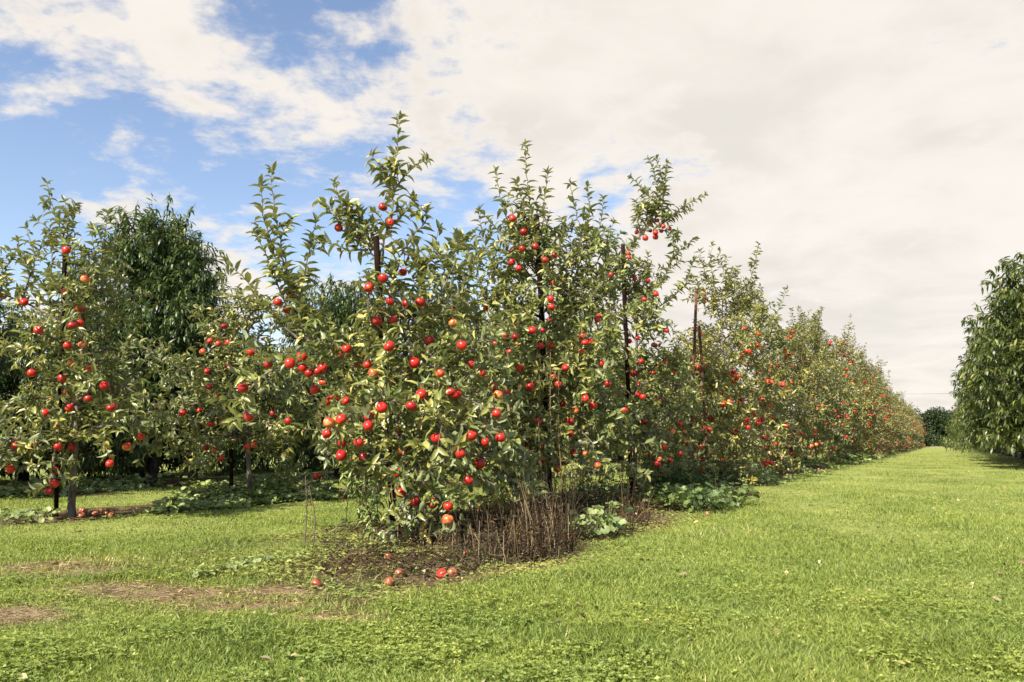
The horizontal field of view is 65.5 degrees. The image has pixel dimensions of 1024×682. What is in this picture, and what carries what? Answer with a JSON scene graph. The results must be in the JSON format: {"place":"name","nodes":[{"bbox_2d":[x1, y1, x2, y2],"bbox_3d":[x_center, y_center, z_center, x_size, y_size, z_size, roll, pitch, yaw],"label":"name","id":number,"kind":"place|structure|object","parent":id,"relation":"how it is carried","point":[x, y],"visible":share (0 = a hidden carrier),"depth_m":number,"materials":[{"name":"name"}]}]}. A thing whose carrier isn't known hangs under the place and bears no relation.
{"place":"outdoors","nodes":[
{"label":"outdoors","id":0,"kind":"place"},
{"bbox_2d":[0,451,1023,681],"bbox_3d":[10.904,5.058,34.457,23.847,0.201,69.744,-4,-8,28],"label":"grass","id":1,"kind":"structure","parent":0,"point":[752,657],"depth_m":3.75,"materials":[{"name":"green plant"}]},
{"bbox_2d":[0,441,1023,681],"bbox_3d":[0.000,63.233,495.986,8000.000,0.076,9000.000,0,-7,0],"label":"ground","id":2,"kind":"structure","parent":0,"point":[925,449],"depth_m":6.91,"materials":[{"name":"green plant"}]},
{"bbox_2d":[0,248,27,464],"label":"apple tree","id":3,"kind":"object","parent":2,"relation":"on","point":[7,335],"visible":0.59,"depth_m":11.52,"materials":[{"name":"green plant"}]},
{"bbox_2d":[0,383,34,478],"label":"apple tree","id":4,"kind":"object","parent":2,"relation":"on","point":[8,425],"visible":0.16,"depth_m":14.04,"materials":[{"name":"green plant"}]},
{"bbox_2d":[0,503,60,523],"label":"leafy weed","id":5,"kind":"object","parent":2,"relation":"on","point":[6,513],"visible":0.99,"depth_m":7.57,"materials":[{"name":"green plant"}]},
{"bbox_2d":[54,255,66,516],"bbox_3d":[-4.680,0.482,8.254,0.155,2.926,0.068,0,-7,0],"label":"tree stake","id":6,"kind":"object","parent":2,"relation":"on","point":[56,489],"visible":0.33,"depth_m":8.23,"materials":[{"name":"brown wood"}]},
{"bbox_2d":[0,300,147,481],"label":"peach tree","id":7,"kind":"object","parent":2,"relation":"on","point":[12,381],"visible":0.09,"depth_m":14.81,"materials":[{"name":"green plant"}]},
{"bbox_2d":[78,512,85,517],"bbox_3d":[-4.357,1.766,8.063,0.069,0.063,0.058,-32,-21,-39],"label":"fallen apple","id":8,"kind":"object","parent":2,"relation":"on","point":[82,514],"visible":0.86,"depth_m":8.05,"materials":[{"name":"food"}]},
{"bbox_2d":[0,176,186,516],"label":"apple tree","id":9,"kind":"object","parent":2,"relation":"on","point":[85,376],"visible":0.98,"depth_m":8.16,"materials":[{"name":"green plant"}]},
{"bbox_2d":[91,511,97,516],"bbox_3d":[-4.290,1.782,8.195,0.071,0.065,0.059,26,-18,42],"label":"fallen apple","id":10,"kind":"object","parent":2,"relation":"on","point":[95,513],"visible":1,"depth_m":8.18,"materials":[{"name":"food"}]},
{"bbox_2d":[32,192,264,484],"bbox_3d":[-6.560,-0.062,14.743,3.997,5.446,3.814,5,-9,-36],"label":"peach tree","id":11,"kind":"object","parent":2,"relation":"on","point":[168,263],"visible":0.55,"depth_m":14.14,"materials":[{"name":"green plant"}]},
{"bbox_2d":[43,333,258,478],"bbox_3d":[-8.014,1.313,17.973,4.653,3.466,4.609,-4,-8,26],"label":"peach tree","id":12,"kind":"object","parent":2,"relation":"on","point":[175,463],"visible":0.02,"depth_m":17.24,"materials":[{"name":"green plant"}]},
{"bbox_2d":[175,556,272,577],"bbox_3d":[-1.655,1.331,4.685,0.288,0.101,0.587,-5,-9,33],"label":"leafy weed","id":13,"kind":"object","parent":2,"relation":"on","point":[195,574],"visible":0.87,"depth_m":4.60,"materials":[{"name":"green plant"}]},
{"bbox_2d":[229,351,234,487],"bbox_3d":[-3.669,1.179,10.434,0.113,2.112,0.075,0,-7,0],"label":"tree stake","id":14,"kind":"object","parent":2,"relation":"on","point":[231,467],"visible":0.28,"depth_m":10.37,"materials":[{"name":"brown wood"}]},
{"bbox_2d":[146,270,332,488],"bbox_3d":[-3.626,0.585,10.503,2.553,3.069,2.297,0,-7,0],"label":"apple tree","id":15,"kind":"object","parent":2,"relation":"on","point":[204,388],"visible":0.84,"depth_m":10.28,"materials":[{"name":"green plant"}]},
{"bbox_2d":[159,329,324,472],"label":"peach tree","id":16,"kind":"object","parent":2,"relation":"on","point":[264,461],"visible":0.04,"depth_m":19.60,"materials":[{"name":"green plant"}]},
{"bbox_2d":[238,346,371,470],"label":"peach tree","id":17,"kind":"object","parent":2,"relation":"on","point":[306,468],"visible":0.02,"depth_m":21.25,"materials":[{"name":"green plant"}]},
{"bbox_2d":[300,473,313,542],"bbox_3d":[-1.511,1.228,5.874,0.094,0.506,0.076,-3,-8,25],"label":"weed stalk","id":18,"kind":"object","parent":2,"relation":"on","point":[306,509],"visible":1,"depth_m":5.85,"materials":[{"name":"brown plant"}]},
{"bbox_2d":[309,484,317,543],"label":"weed stalk","id":19,"kind":"object","parent":2,"relation":"on","point":[314,525],"visible":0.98,"depth_m":5.73,"materials":[{"name":"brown plant"}]},
{"bbox_2d":[311,578,322,588],"bbox_3d":[-1.050,1.305,4.270,0.071,0.059,0.065,44,-13,48],"label":"fallen apple","id":20,"kind":"object","parent":2,"relation":"on","point":[316,581],"visible":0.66,"depth_m":4.25,"materials":[{"name":"red food"}]},
{"bbox_2d":[272,271,408,474],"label":"peach tree","id":21,"kind":"object","parent":2,"relation":"on","point":[341,307],"visible":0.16,"depth_m":18.06,"materials":[{"name":"green plant"}]},
{"bbox_2d":[363,499,377,532],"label":"dead stalk","id":22,"kind":"object","parent":2,"relation":"on","point":[369,514],"visible":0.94,"depth_m":6.48,"materials":[{"name":"brown plant"}]},
{"bbox_2d":[334,429,407,531],"bbox_3d":[-1.200,1.233,7.075,0.716,0.883,0.856,0,-7,0],"label":"willowy weed","id":23,"kind":"object","parent":2,"relation":"on","point":[362,510],"visible":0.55,"depth_m":6.86,"materials":[{"name":"green plant"}]},
{"bbox_2d":[205,110,550,547],"bbox_3d":[-0.945,-0.184,6.774,2.673,3.631,2.264,-4,-8,29],"label":"apple tree","id":24,"kind":"object","parent":2,"relation":"on","point":[424,405],"visible":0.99,"depth_m":6.33,"materials":[{"name":"green plant"}]},
{"bbox_2d":[299,306,465,490],"bbox_3d":[-1.974,0.864,12.828,2.522,3.118,3.115,0,-7,0],"label":"apple tree","id":25,"kind":"object","parent":2,"relation":"on","point":[319,473],"visible":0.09,"depth_m":12.44,"materials":[{"name":"green plant"}]},
{"bbox_2d":[373,236,396,537],"bbox_3d":[-1.031,0.423,6.474,0.252,2.608,0.072,2,-7,-16],"label":"tree stake","id":26,"kind":"object","parent":2,"relation":"on","point":[376,246],"visible":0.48,"depth_m":6.54,"materials":[{"name":"brown wood"}]},
{"bbox_2d":[0,489,771,630],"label":"straw","id":27,"kind":"object","parent":2,"relation":"on","point":[183,592],"visible":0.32,"depth_m":4.25,"materials":[{"name":"brown plant"}]},
{"bbox_2d":[384,576,394,585],"bbox_3d":[-0.675,1.327,4.380,0.060,0.053,0.062,-13,-46,-9],"label":"fallen apple","id":28,"kind":"object","parent":2,"relation":"on","point":[389,581],"visible":0.85,"depth_m":4.36,"materials":[{"name":"food"}]},
{"bbox_2d":[388,466,397,537],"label":"dead stalk","id":29,"kind":"object","parent":2,"relation":"on","point":[391,487],"visible":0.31,"depth_m":5.87,"materials":[{"name":"brown plant"}]},
{"bbox_2d":[395,568,403,577],"bbox_3d":[-0.654,1.352,4.624,0.053,0.060,0.062,-9,33,0],"label":"fallen apple","id":30,"kind":"object","parent":2,"relation":"on","point":[399,571],"visible":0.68,"depth_m":4.60,"materials":[{"name":"food"}]},
{"bbox_2d":[134,504,712,603],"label":"herbs","id":31,"kind":"object","parent":2,"relation":"on","point":[287,565],"visible":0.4,"depth_m":4.90,"materials":[{"name":"green plant"}]},
{"bbox_2d":[436,568,446,577],"bbox_3d":[-0.408,1.353,4.623,0.067,0.056,0.062,-23,17,-7],"label":"fallen apple","id":32,"kind":"object","parent":2,"relation":"on","point":[440,572],"visible":0.84,"depth_m":4.60,"materials":[{"name":"red food"}]},
{"bbox_2d":[397,302,499,468],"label":"apple tree","id":33,"kind":"object","parent":2,"relation":"on","point":[439,326],"visible":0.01,"depth_m":22.31,"materials":[{"name":"green plant"}]},
{"bbox_2d":[0,448,900,515],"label":"weeds","id":34,"kind":"object","parent":2,"relation":"on","point":[208,495],"visible":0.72,"depth_m":10.94,"materials":[{"name":"green plant"}]},
{"bbox_2d":[447,567,457,576],"bbox_3d":[-0.349,1.354,4.659,0.067,0.061,0.056,-23,24,-31],"label":"fallen apple","id":35,"kind":"object","parent":2,"relation":"on","point":[451,570],"visible":0.88,"depth_m":4.64,"materials":[{"name":"food"}]},
{"bbox_2d":[273,442,671,579],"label":"dry stalks","id":36,"kind":"object","parent":2,"relation":"on","point":[530,541],"visible":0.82,"depth_m":5.60,"materials":[{"name":"brown plant"}]},
{"bbox_2d":[440,324,528,483],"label":"apple tree","id":37,"kind":"object","parent":2,"relation":"on","point":[459,413],"visible":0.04,"depth_m":15.37,"materials":[{"name":"green plant"}]},
{"bbox_2d":[0,478,1023,681],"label":"clover","id":38,"kind":"object","parent":2,"relation":"on","point":[416,649],"visible":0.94,"depth_m":3.29,"materials":[{"name":"green plant"}]},
{"bbox_2d":[0,481,1023,681],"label":"fallen leaves","id":39,"kind":"object","parent":2,"relation":"on","point":[484,680],"visible":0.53,"depth_m":4.29,"materials":[{"name":"plant"}]},
{"bbox_2d":[497,314,575,460],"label":"apple tree","id":40,"kind":"object","parent":2,"relation":"on","point":[557,453],"visible":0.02,"depth_m":25.44,"materials":[{"name":"green plant"}]},
{"bbox_2d":[536,365,542,507],"bbox_3d":[0.255,0.955,7.389,0.061,1.491,0.145,-1,-7,8],"label":"dead stalk","id":41,"kind":"object","parent":2,"relation":"on","point":[538,414],"visible":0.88,"depth_m":7.38,"materials":[{"name":"brown plant"}]},
{"bbox_2d":[534,215,552,498],"bbox_3d":[0.360,0.277,9.086,0.209,3.537,0.087,0,-7,0],"label":"tree stake","id":42,"kind":"object","parent":2,"relation":"on","point":[541,314],"visible":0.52,"depth_m":9.16,"materials":[{"name":"brown wood"}]},
{"bbox_2d":[513,346,579,476],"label":"apple tree","id":43,"kind":"object","parent":2,"relation":"on","point":[539,406],"visible":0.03,"depth_m":17.73,"materials":[{"name":"green plant"}]},
{"bbox_2d":[436,139,666,502],"bbox_3d":[0.290,-0.264,9.180,2.686,4.384,2.421,1,-7,-11],"label":"apple tree","id":44,"kind":"object","parent":2,"relation":"on","point":[581,355],"visible":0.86,"depth_m":8.90,"materials":[{"name":"green plant"}]},
{"bbox_2d":[549,351,555,517],"bbox_3d":[0.340,0.869,6.927,0.063,1.577,0.057,-6,-9,37],"label":"tree stake","id":45,"kind":"object","parent":2,"relation":"on","point":[550,402],"visible":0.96,"depth_m":6.94,"materials":[{"name":"brown wood"}]},
{"bbox_2d":[556,369,562,499],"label":"dead stalk","id":46,"kind":"object","parent":2,"relation":"on","point":[558,436],"visible":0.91,"depth_m":7.58,"materials":[{"name":"brown plant"}]},
{"bbox_2d":[558,360,625,472],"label":"apple tree","id":47,"kind":"object","parent":2,"relation":"on","point":[565,443],"visible":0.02,"depth_m":19.61,"materials":[{"name":"green plant"}]},
{"bbox_2d":[562,501,633,539],"bbox_3d":[0.687,1.463,6.513,0.545,0.285,0.741,-3,-8,20],"label":"mallow plant","id":48,"kind":"object","parent":2,"relation":"on","point":[608,523],"visible":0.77,"depth_m":6.33,"materials":[{"name":"green plant"}]},
{"bbox_2d":[569,365,657,456],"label":"apple tree","id":49,"kind":"object","parent":2,"relation":"on","point":[632,388],"visible":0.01,"depth_m":22.83,"materials":[{"name":"green plant"}]},
{"bbox_2d":[621,243,632,493],"bbox_3d":[1.681,0.441,11.636,0.132,3.830,0.090,0,-7,0],"label":"tree stake","id":50,"kind":"object","parent":2,"relation":"on","point":[624,302],"visible":0.56,"depth_m":11.66,"materials":[{"name":"brown wood"}]},
{"bbox_2d":[539,154,724,492],"bbox_3d":[1.676,-0.331,11.858,2.704,5.157,2.830,-3,-8,24],"label":"apple tree","id":51,"kind":"object","parent":2,"relation":"on","point":[644,431],"visible":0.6,"depth_m":11.54,"materials":[{"name":"green plant"}]},
{"bbox_2d":[618,347,651,459],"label":"apple tree","id":52,"kind":"object","parent":2,"relation":"on","point":[620,457],"depth_m":34.05,"materials":[{"name":"green plant"}]},
{"bbox_2d":[642,457,711,490],"bbox_3d":[2.447,1.990,11.846,1.143,0.554,1.136,0,-7,0],"label":"leafy weed","id":53,"kind":"object","parent":2,"relation":"on","point":[677,475],"visible":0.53,"depth_m":11.66,"materials":[{"name":"green plant"}]},
{"bbox_2d":[689,290,697,471],"bbox_3d":[2.997,0.839,13.198,0.271,3.432,0.075,0,-7,0],"label":"tree stake","id":54,"kind":"object","parent":2,"relation":"on","point":[694,337],"visible":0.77,"depth_m":13.28,"materials":[{"name":"brown wood"}]},
{"bbox_2d":[634,481,759,511],"bbox_3d":[2.238,1.789,9.262,0.969,0.331,1.924,-6,-10,42],"label":"leafy weed","id":55,"kind":"object","parent":2,"relation":"on","point":[714,498],"visible":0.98,"depth_m":8.93,"materials":[{"name":"green plant"}]},
{"bbox_2d":[618,320,785,484],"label":"apple tree","id":56,"kind":"object","parent":2,"relation":"on","point":[722,390],"visible":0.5,"depth_m":13.96,"materials":[{"name":"green plant"}]},
{"bbox_2d":[698,326,709,480],"bbox_3d":[3.204,1.147,13.260,0.138,2.840,0.068,0,-7,0],"label":"tree stake","id":57,"kind":"object","parent":2,"relation":"on","point":[702,372],"visible":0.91,"depth_m":13.31,"materials":[{"name":"brown wood"}]},
{"bbox_2d":[696,459,775,485],"bbox_3d":[4.165,2.420,14.727,1.422,0.469,2.278,-3,-8,23],"label":"leafy weed","id":58,"kind":"object","parent":2,"relation":"on","point":[724,474],"visible":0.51,"depth_m":14.12,"materials":[{"name":"green plant"}]},
{"bbox_2d":[668,241,807,475],"bbox_3d":[4.544,0.330,16.956,3.097,5.131,2.968,-2,-8,18],"label":"apple tree","id":59,"kind":"object","parent":2,"relation":"on","point":[739,337],"visible":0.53,"depth_m":16.83,"materials":[{"name":"green plant"}]},
{"bbox_2d":[716,265,817,471],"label":"apple tree","id":60,"kind":"object","parent":2,"relation":"on","point":[778,344],"visible":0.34,"depth_m":19.16,"materials":[{"name":"green plant"}]},
{"bbox_2d":[739,313,836,461],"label":"apple tree","id":61,"kind":"object","parent":2,"relation":"on","point":[805,418],"visible":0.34,"depth_m":21.92,"materials":[{"name":"green plant"}]},
{"bbox_2d":[754,306,857,462],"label":"apple tree","id":62,"kind":"object","parent":2,"relation":"on","point":[820,426],"visible":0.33,"depth_m":24.36,"materials":[{"name":"green plant"}]},
{"bbox_2d":[772,305,861,463],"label":"apple tree","id":63,"kind":"object","parent":2,"relation":"on","point":[833,352],"visible":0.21,"depth_m":26.96,"materials":[{"name":"green plant"}]},
{"bbox_2d":[793,331,869,460],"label":"apple tree","id":64,"kind":"object","parent":2,"relation":"on","point":[854,439],"visible":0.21,"depth_m":29.45,"materials":[{"name":"green plant"}]},
{"bbox_2d":[795,336,873,459],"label":"apple tree","id":65,"kind":"object","parent":2,"relation":"on","point":[853,446],"visible":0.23,"depth_m":31.84,"materials":[{"name":"green plant"}]},
{"bbox_2d":[822,315,880,458],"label":"apple tree","id":66,"kind":"object","parent":2,"relation":"on","point":[864,423],"visible":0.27,"depth_m":34.19,"materials":[{"name":"green plant"}]},
{"bbox_2d":[830,342,887,455],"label":"apple tree","id":67,"kind":"object","parent":2,"relation":"on","point":[868,393],"visible":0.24,"depth_m":39.53,"materials":[{"name":"green plant"}]},
{"bbox_2d":[833,360,889,456],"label":"apple tree","id":68,"kind":"object","parent":2,"relation":"on","point":[873,410],"visible":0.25,"depth_m":36.73,"materials":[{"name":"green plant"}]},
{"bbox_2d":[845,349,892,455],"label":"apple tree","id":69,"kind":"object","parent":2,"relation":"on","point":[889,410],"visible":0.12,"depth_m":41.67,"materials":[{"name":"green plant"}]},
{"bbox_2d":[854,346,894,452],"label":"apple tree","id":70,"kind":"object","parent":2,"relation":"on","point":[885,429],"visible":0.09,"depth_m":44.72,"materials":[{"name":"green plant"}]},
{"bbox_2d":[866,382,895,451],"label":"apple tree","id":71,"kind":"object","parent":2,"relation":"on","point":[889,448],"visible":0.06,"depth_m":46.69,"materials":[{"name":"green plant"}]},
{"bbox_2d":[864,359,902,450],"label":"apple tree","id":72,"kind":"object","parent":2,"relation":"on","point":[888,413],"visible":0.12,"depth_m":49.56,"materials":[{"name":"green plant"}]},
{"bbox_2d":[873,370,902,448],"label":"apple tree","id":73,"kind":"object","parent":2,"relation":"on","point":[898,412],"visible":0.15,"depth_m":52.05,"materials":[{"name":"green plant"}]},
{"bbox_2d":[874,356,901,447],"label":"apple tree","id":74,"kind":"object","parent":2,"relation":"on","point":[897,440],"visible":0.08,"depth_m":54.90,"materials":[{"name":"green plant"}]},
{"bbox_2d":[886,394,905,451],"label":"apple tree","id":75,"kind":"object","parent":2,"relation":"on","point":[901,444],"visible":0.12,"depth_m":56.91,"materials":[{"name":"green plant"}]},
{"bbox_2d":[884,379,911,451],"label":"apple tree","id":76,"kind":"object","parent":2,"relation":"on","point":[901,435],"visible":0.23,"depth_m":59.67,"materials":[{"name":"green plant"}]},
{"bbox_2d":[887,388,912,450],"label":"apple tree","id":77,"kind":"object","parent":2,"relation":"on","point":[907,422],"visible":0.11,"depth_m":62.21,"materials":[{"name":"green plant"}]},
{"bbox_2d":[894,398,912,449],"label":"apple tree","id":78,"kind":"object","parent":2,"relation":"on","point":[905,423],"visible":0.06,"depth_m":64.61,"materials":[{"name":"green plant"}]},
{"bbox_2d":[892,391,916,449],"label":"apple tree","id":79,"kind":"object","parent":2,"relation":"on","point":[907,413],"visible":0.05,"depth_m":72.40,"materials":[{"name":"green plant"}]},
{"bbox_2d":[896,398,912,449],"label":"apple tree","id":80,"kind":"object","parent":2,"relation":"on","point":[904,420],"visible":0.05,"depth_m":70.15,"materials":[{"name":"green plant"}]},
{"bbox_2d":[893,397,916,449],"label":"apple tree","id":81,"kind":"object","parent":2,"relation":"on","point":[907,435],"visible":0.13,"depth_m":67.22,"materials":[{"name":"green plant"}]},
{"bbox_2d":[899,392,917,448],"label":"apple tree","id":82,"kind":"object","parent":2,"relation":"on","point":[910,416],"visible":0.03,"depth_m":77.32,"materials":[{"name":"green plant"}]},
{"bbox_2d":[903,405,917,442],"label":"apple tree","id":83,"kind":"object","parent":2,"relation":"on","point":[909,422],"visible":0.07,"depth_m":75.13,"materials":[{"name":"green plant"}]},
{"bbox_2d":[903,402,919,446],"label":"apple tree","id":84,"kind":"object","parent":2,"relation":"on","point":[912,420],"visible":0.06,"depth_m":82.38,"materials":[{"name":"green plant"}]},
{"bbox_2d":[903,401,923,448],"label":"apple tree","id":85,"kind":"object","parent":2,"relation":"on","point":[916,444],"visible":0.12,"depth_m":79.89,"materials":[{"name":"green plant"}]},
{"bbox_2d":[910,406,921,445],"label":"apple tree","id":86,"kind":"object","parent":2,"relation":"on","point":[915,423],"visible":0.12,"depth_m":92.76,"materials":[{"name":"green plant"}]},
{"bbox_2d":[913,406,925,446],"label":"apple tree","id":87,"kind":"object","parent":2,"relation":"on","point":[922,422],"visible":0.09,"depth_m":102.70,"materials":[{"name":"green plant"}]},
{"bbox_2d":[913,409,926,445],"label":"apple tree","id":88,"kind":"object","parent":2,"relation":"on","point":[922,432],"visible":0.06,"depth_m":94.89,"materials":[{"name":"green plant"}]},
{"bbox_2d":[913,408,942,445],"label":"woodland tree","id":89,"kind":"object","parent":2,"relation":"on","point":[928,434],"visible":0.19,"depth_m":119.58,"materials":[{"name":"green plant"}]},
{"bbox_2d":[920,411,942,445],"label":"woodland tree","id":90,"kind":"object","parent":2,"relation":"on","point":[928,424],"visible":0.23,"depth_m":123.12,"materials":[{"name":"green plant"}]},
{"bbox_2d":[920,406,947,439],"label":"woodland tree","id":91,"kind":"object","parent":2,"relation":"on","point":[934,411],"visible":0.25,"depth_m":123.01,"materials":[{"name":"green plant"}]},
{"bbox_2d":[928,409,956,445],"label":"woodland tree","id":92,"kind":"object","parent":2,"relation":"on","point":[943,421],"visible":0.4,"depth_m":121.29,"materials":[{"name":"green plant"}]},
{"bbox_2d":[944,411,965,445],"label":"peach tree","id":93,"kind":"object","parent":2,"relation":"on","point":[951,430],"depth_m":70.29,"materials":[{"name":"green plant"}]},
{"bbox_2d":[949,387,965,447],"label":"peach tree","id":94,"kind":"object","parent":2,"relation":"on","point":[955,410],"visible":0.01,"depth_m":61.67,"materials":[{"name":"green plant"}]},
{"bbox_2d":[940,399,996,452],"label":"peach tree","id":95,"kind":"object","parent":2,"relation":"on","point":[995,451],"visible":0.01,"depth_m":57.22,"materials":[{"name":"green plant"}]},
{"bbox_2d":[948,364,1000,452],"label":"peach tree","id":96,"kind":"object","parent":2,"relation":"on","point":[962,433],"visible":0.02,"depth_m":52.97,"materials":[{"name":"green plant"}]},
{"bbox_2d":[946,425,1005,454],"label":"peach tree","id":97,"kind":"object","parent":2,"relation":"on","point":[1002,452],"depth_m":48.34,"materials":[{"name":"green plant"}]},
{"bbox_2d":[943,363,1010,455],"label":"peach tree","id":98,"kind":"object","parent":2,"relation":"on","point":[951,442],"visible":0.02,"depth_m":43.92,"materials":[{"name":"green plant"}]},
{"bbox_2d":[937,354,1017,456],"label":"peach tree","id":99,"kind":"object","parent":2,"relation":"on","point":[955,445],"visible":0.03,"depth_m":40.06,"materials":[{"name":"green plant"}]},
{"bbox_2d":[949,311,1023,452],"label":"peach tree","id":100,"kind":"object","parent":2,"relation":"on","point":[959,395],"visible":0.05,"depth_m":31.80,"materials":[{"name":"green plant"}]},
{"bbox_2d":[950,291,1023,451],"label":"peach tree","id":101,"kind":"object","parent":2,"relation":"on","point":[973,435],"visible":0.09,"depth_m":27.24,"materials":[{"name":"green plant"}]},
{"bbox_2d":[952,252,1023,456],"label":"peach tree","id":102,"kind":"object","parent":2,"relation":"on","point":[1007,419],"visible":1,"depth_m":22.47,"materials":[{"name":"green plant"}]},
{"bbox_2d":[954,335,1023,459],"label":"peach tree","id":103,"kind":"object","parent":2,"relation":"on","point":[962,426],"visible":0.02,"depth_m":36.45,"materials":[{"name":"green plant"}]},
{"bbox_2d":[0,0,1023,440],"label":"sky","id":104,"kind":"structure","parent":0,"point":[872,151],"materials":[{"name":"white"}]}
]}

